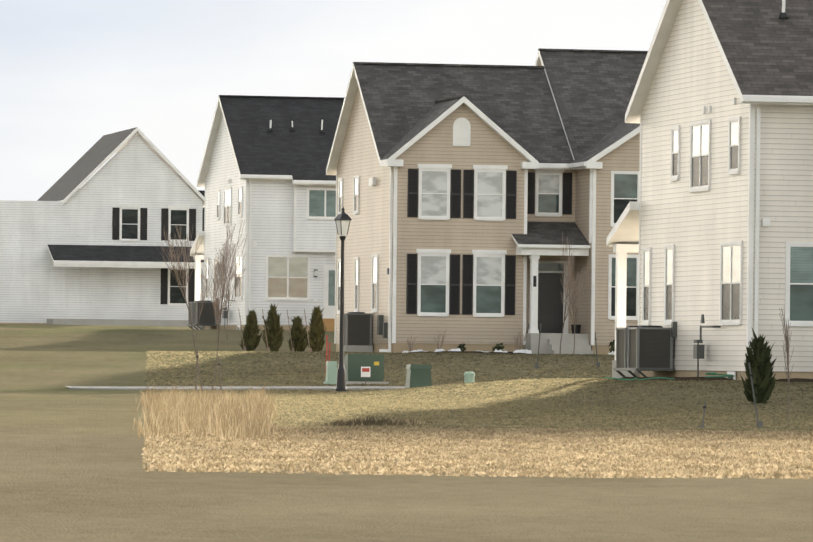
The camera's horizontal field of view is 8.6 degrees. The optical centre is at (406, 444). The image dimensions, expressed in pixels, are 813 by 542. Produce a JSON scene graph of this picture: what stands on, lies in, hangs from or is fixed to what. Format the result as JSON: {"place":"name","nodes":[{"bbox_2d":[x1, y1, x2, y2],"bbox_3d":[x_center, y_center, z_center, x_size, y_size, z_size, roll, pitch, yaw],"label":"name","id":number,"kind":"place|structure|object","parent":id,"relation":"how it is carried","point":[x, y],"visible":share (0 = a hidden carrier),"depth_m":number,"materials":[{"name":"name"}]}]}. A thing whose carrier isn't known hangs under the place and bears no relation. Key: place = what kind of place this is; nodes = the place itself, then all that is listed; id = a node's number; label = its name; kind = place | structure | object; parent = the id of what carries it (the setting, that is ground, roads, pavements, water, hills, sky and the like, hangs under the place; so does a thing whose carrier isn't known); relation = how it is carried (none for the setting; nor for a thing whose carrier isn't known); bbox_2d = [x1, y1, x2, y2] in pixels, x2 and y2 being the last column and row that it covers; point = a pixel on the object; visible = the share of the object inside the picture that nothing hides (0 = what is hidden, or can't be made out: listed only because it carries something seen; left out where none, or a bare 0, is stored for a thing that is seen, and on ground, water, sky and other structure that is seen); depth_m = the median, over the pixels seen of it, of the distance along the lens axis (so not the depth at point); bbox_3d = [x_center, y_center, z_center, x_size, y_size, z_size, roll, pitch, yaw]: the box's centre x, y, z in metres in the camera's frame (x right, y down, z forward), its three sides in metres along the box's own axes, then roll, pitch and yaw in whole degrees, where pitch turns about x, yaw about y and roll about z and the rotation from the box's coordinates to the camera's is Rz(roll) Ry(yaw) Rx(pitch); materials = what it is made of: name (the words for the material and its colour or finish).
{"place":"outdoors","nodes":[
{"label":"outdoors","id":0,"kind":"place"},
{"bbox_2d":[0,0,666,200],"label":"sky","id":1,"kind":"structure","parent":0,"point":[74,73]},
{"bbox_2d":[143,350,614,392],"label":"lawn","id":2,"kind":"structure","parent":0,"point":[224,354],"depth_m":157.53,"materials":[{"name":"green"}]},
{"bbox_2d":[325,335,327,378],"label":"marker post","id":3,"kind":"object","parent":2,"relation":"on","point":[326,349],"visible":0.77,"depth_m":149.12,"materials":[{"name":"red"}]},
{"bbox_2d":[323,361,336,383],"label":"telecom pedestal","id":4,"kind":"object","parent":2,"relation":"on","point":[331,372],"visible":0.67,"depth_m":146.01,"materials":[{"name":"green"}]},
{"bbox_2d":[344,354,388,383],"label":"transformer","id":5,"kind":"object","parent":2,"relation":"on","point":[354,364],"visible":0.69,"depth_m":146.15,"materials":[{"name":"green metal"}]},
{"bbox_2d":[401,351,526,353],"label":"garden bed","id":6,"kind":"object","parent":2,"relation":"on","point":[466,352],"visible":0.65,"depth_m":173.32,"materials":[{"name":"brown soil"}]},
{"bbox_2d":[407,335,416,350],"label":"shrub","id":7,"kind":"object","parent":6,"relation":"on","point":[410,343],"visible":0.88,"depth_m":173.47,"materials":[{"name":"brown plant"}]},
{"bbox_2d":[418,349,444,351],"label":"snow patch","id":8,"kind":"object","parent":6,"relation":"on","point":[437,350],"visible":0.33,"depth_m":173.39,"materials":[{"name":"white snow"}]},
{"bbox_2d":[434,330,445,348],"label":"shrub","id":9,"kind":"object","parent":6,"relation":"on","point":[439,339],"visible":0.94,"depth_m":173.67,"materials":[{"name":"brown plant"}]},
{"bbox_2d":[458,344,465,350],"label":"shrub","id":10,"kind":"object","parent":6,"relation":"on","point":[461,347],"visible":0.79,"depth_m":173.73,"materials":[{"name":"green plant"}]},
{"bbox_2d":[492,343,503,351],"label":"shrub","id":11,"kind":"object","parent":6,"relation":"on","point":[499,346],"visible":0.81,"depth_m":174.00,"materials":[{"name":"green plant"}]},
{"bbox_2d":[513,331,528,349],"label":"shrub","id":12,"kind":"object","parent":6,"relation":"on","point":[516,342],"visible":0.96,"depth_m":174.16,"materials":[{"name":"brown plant"}]},
{"bbox_2d":[513,349,531,353],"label":"snow patch","id":13,"kind":"object","parent":6,"relation":"on","point":[523,351],"visible":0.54,"depth_m":173.84,"materials":[{"name":"white snow"}]},
{"bbox_2d":[464,371,474,382],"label":"utility pedestal","id":14,"kind":"object","parent":2,"relation":"on","point":[469,376],"visible":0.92,"depth_m":138.91,"materials":[{"name":"green plastic"}]},
{"bbox_2d":[535,324,541,368],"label":"stake","id":15,"kind":"object","parent":2,"relation":"on","point":[536,365],"visible":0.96,"depth_m":157.92,"materials":[{"name":"grey"}]},
{"bbox_2d":[595,332,599,366],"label":"stake","id":16,"kind":"object","parent":2,"relation":"on","point":[597,364],"visible":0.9,"depth_m":159.87,"materials":[{"name":"grey"}]},
{"bbox_2d":[0,324,812,541],"bbox_3d":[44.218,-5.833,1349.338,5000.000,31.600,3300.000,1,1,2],"label":"ground","id":17,"kind":"structure","parent":0,"point":[71,465],"depth_m":57.67,"materials":[{"name":"brown plant"}]},
{"bbox_2d":[0,127,204,326],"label":"house","id":18,"kind":"structure","parent":17,"relation":"on","point":[87,253],"depth_m":261.69,"materials":[{"name":"white"}]},
{"bbox_2d":[67,188,204,219],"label":"house","id":19,"kind":"structure","parent":17,"relation":"on","point":[202,192],"depth_m":335.73,"materials":[{"name":"white"}]},
{"bbox_2d":[157,221,247,395],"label":"young tree","id":20,"kind":"object","parent":17,"relation":"on","point":[218,313],"visible":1,"depth_m":124.89,"materials":[{"name":"brown plant"}]},
{"bbox_2d":[132,383,280,439],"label":"tall straw","id":21,"kind":"object","parent":17,"relation":"on","point":[235,421],"visible":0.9,"depth_m":84.05,"materials":[{"name":"beige plant"}]},
{"bbox_2d":[218,356,223,394],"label":"tree stake","id":22,"kind":"object","parent":17,"relation":"on","point":[219,364],"visible":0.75,"depth_m":123.68,"materials":[{"name":"brown wood"}]},
{"bbox_2d":[206,242,246,339],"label":"young tree","id":23,"kind":"object","parent":17,"relation":"on","point":[235,277],"visible":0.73,"depth_m":204.91,"materials":[{"name":"brown plant"}]},
{"bbox_2d":[66,386,404,389],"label":"footpath","id":24,"kind":"structure","parent":17,"relation":"on","point":[233,387],"depth_m":142.39,"materials":[{"name":"grey concrete"}]},
{"bbox_2d":[238,308,245,350],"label":"wooden stake","id":25,"kind":"object","parent":17,"relation":"on","point":[244,348],"visible":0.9,"depth_m":192.25,"materials":[{"name":"brown wood"}]},
{"bbox_2d":[239,307,262,350],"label":"arborvitae","id":26,"kind":"object","parent":17,"relation":"on","point":[251,337],"visible":1,"depth_m":193.06,"materials":[{"name":"green plant"}]},
{"bbox_2d":[187,95,343,330],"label":"white house","id":27,"kind":"structure","parent":17,"relation":"on","point":[267,179],"depth_m":218.98,"materials":[{"name":"white plastic"}]},
{"bbox_2d":[262,309,269,350],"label":"wooden stake","id":28,"kind":"object","parent":17,"relation":"on","point":[268,348],"visible":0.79,"depth_m":189.72,"materials":[{"name":"brown wood"}]},
{"bbox_2d":[262,303,283,351],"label":"arborvitae","id":29,"kind":"object","parent":17,"relation":"on","point":[274,335],"visible":0.94,"depth_m":190.54,"materials":[{"name":"green plant"}]},
{"bbox_2d":[287,311,293,351],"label":"wooden stake","id":30,"kind":"object","parent":17,"relation":"on","point":[290,332],"visible":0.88,"depth_m":191.69,"materials":[{"name":"brown wood"}]},
{"bbox_2d":[287,315,308,351],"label":"arborvitae","id":31,"kind":"object","parent":17,"relation":"on","point":[299,335],"visible":1,"depth_m":192.53,"materials":[{"name":"green plant"}]},
{"bbox_2d":[304,309,311,351],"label":"wooden stake","id":32,"kind":"object","parent":17,"relation":"on","point":[310,349],"visible":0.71,"depth_m":189.17,"materials":[{"name":"brown wood"}]},
{"bbox_2d":[307,306,325,351],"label":"arborvitae","id":33,"kind":"object","parent":17,"relation":"on","point":[316,342],"visible":0.9,"depth_m":189.99,"materials":[{"name":"green plant"}]},
{"bbox_2d":[320,421,342,425],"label":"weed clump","id":34,"kind":"object","parent":17,"relation":"on","point":[331,423],"visible":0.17,"depth_m":82.98,"materials":[{"name":"brown plant"}]},
{"bbox_2d":[334,208,351,391],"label":"lamp post","id":35,"kind":"object","parent":17,"relation":"on","point":[342,219],"visible":0.96,"depth_m":140.04,"materials":[{"name":"black metal"}]},
{"bbox_2d":[332,419,373,425],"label":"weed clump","id":36,"kind":"object","parent":17,"relation":"on","point":[353,424],"visible":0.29,"depth_m":82.89,"materials":[{"name":"brown plant"}]},
{"bbox_2d":[361,367,370,384],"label":"sign","id":37,"kind":"object","parent":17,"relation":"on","point":[365,372],"visible":0.83,"depth_m":145.49,"materials":[{"name":"white"}]},
{"bbox_2d":[349,415,385,423],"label":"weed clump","id":38,"kind":"object","parent":17,"relation":"on","point":[359,419],"visible":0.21,"depth_m":83.83,"materials":[{"name":"brown plant"}]},
{"bbox_2d":[353,416,404,425],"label":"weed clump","id":39,"kind":"object","parent":17,"relation":"on","point":[379,422],"visible":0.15,"depth_m":83.12,"materials":[{"name":"brown plant"}]},
{"bbox_2d":[370,420,424,425],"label":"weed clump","id":40,"kind":"object","parent":17,"relation":"on","point":[399,424],"visible":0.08,"depth_m":82.78,"materials":[{"name":"brown plant"}]},
{"bbox_2d":[402,418,435,423],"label":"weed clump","id":41,"kind":"object","parent":17,"relation":"on","point":[413,421],"visible":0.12,"depth_m":84.25,"materials":[{"name":"brown plant"}]},
{"bbox_2d":[141,425,812,478],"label":"dry grass strip","id":42,"kind":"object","parent":17,"relation":"on","point":[649,455],"visible":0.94,"depth_m":69.53,"materials":[{"name":"beige plant"}]},
{"bbox_2d":[326,48,647,354],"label":"tan house","id":43,"kind":"structure","parent":17,"relation":"on","point":[467,195],"depth_m":174.91,"materials":[{"name":"beige plastic"}]},
{"bbox_2d":[558,232,589,353],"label":"bare tree","id":44,"kind":"object","parent":17,"relation":"on","point":[571,269],"visible":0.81,"depth_m":172.80,"materials":[{"name":"brown plant"}]},
{"bbox_2d":[560,259,587,356],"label":"sapling","id":45,"kind":"object","parent":17,"relation":"on","point":[573,292],"visible":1,"depth_m":165.72,"materials":[{"name":"brown plant"}]},
{"bbox_2d":[614,376,733,380],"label":"mulch bed","id":46,"kind":"object","parent":17,"relation":"on","point":[700,378],"visible":0.65,"depth_m":119.24,"materials":[{"name":"brown soil"}]},
{"bbox_2d":[604,373,733,379],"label":"garden hose","id":47,"kind":"object","parent":46,"relation":"on","point":[727,375],"visible":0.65,"depth_m":119.36,"materials":[{"name":"green rubber"}]},
{"bbox_2d":[698,401,705,427],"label":"stake","id":48,"kind":"object","parent":17,"relation":"on","point":[703,425],"visible":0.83,"depth_m":84.39,"materials":[{"name":"grey"}]},
{"bbox_2d":[606,0,812,380],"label":"house","id":49,"kind":"structure","parent":17,"relation":"on","point":[713,227],"depth_m":121.36,"materials":[{"name":"white plastic"}]},
{"bbox_2d":[740,328,776,402],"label":"arborvitae","id":50,"kind":"object","parent":17,"relation":"on","point":[761,364],"visible":0.92,"depth_m":107.17,"materials":[{"name":"green plant"}]},
{"bbox_2d":[776,378,812,381],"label":"mulch bed","id":51,"kind":"object","parent":17,"relation":"on","point":[798,380],"visible":0.79,"depth_m":117.80,"materials":[{"name":"brown soil"}]},
{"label":"snow patch","id":52,"kind":"object","parent":17,"relation":"on","visible":0},
{"bbox_2d":[609,340,614,352],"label":"shrub","id":53,"kind":"object","parent":52,"relation":"on","point":[612,348],"visible":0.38,"depth_m":173.54,"materials":[{"name":"green plant"}]},
{"bbox_2d":[143,378,812,435],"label":"lawn","id":54,"kind":"structure","parent":0,"point":[333,403],"depth_m":104.50,"materials":[{"name":"beige plant"}]},
{"bbox_2d":[193,347,198,393],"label":"trunk","id":55,"kind":"object","parent":54,"relation":"on","point":[197,356],"visible":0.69,"depth_m":124.20,"materials":[{"name":"brown wood"}]},
{"bbox_2d":[404,364,431,388],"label":"utility box","id":56,"kind":"object","parent":54,"relation":"on","point":[418,375],"visible":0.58,"depth_m":133.83,"materials":[{"name":"green metal"}]},
{"bbox_2d":[748,362,762,427],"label":"stake","id":57,"kind":"object","parent":54,"relation":"on","point":[759,423],"visible":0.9,"depth_m":84.85,"materials":[{"name":"grey"}]},
{"bbox_2d":[779,308,793,422],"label":"sapling","id":58,"kind":"object","parent":54,"relation":"on","point":[786,338],"visible":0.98,"depth_m":89.94,"materials":[{"name":"brown plant"}]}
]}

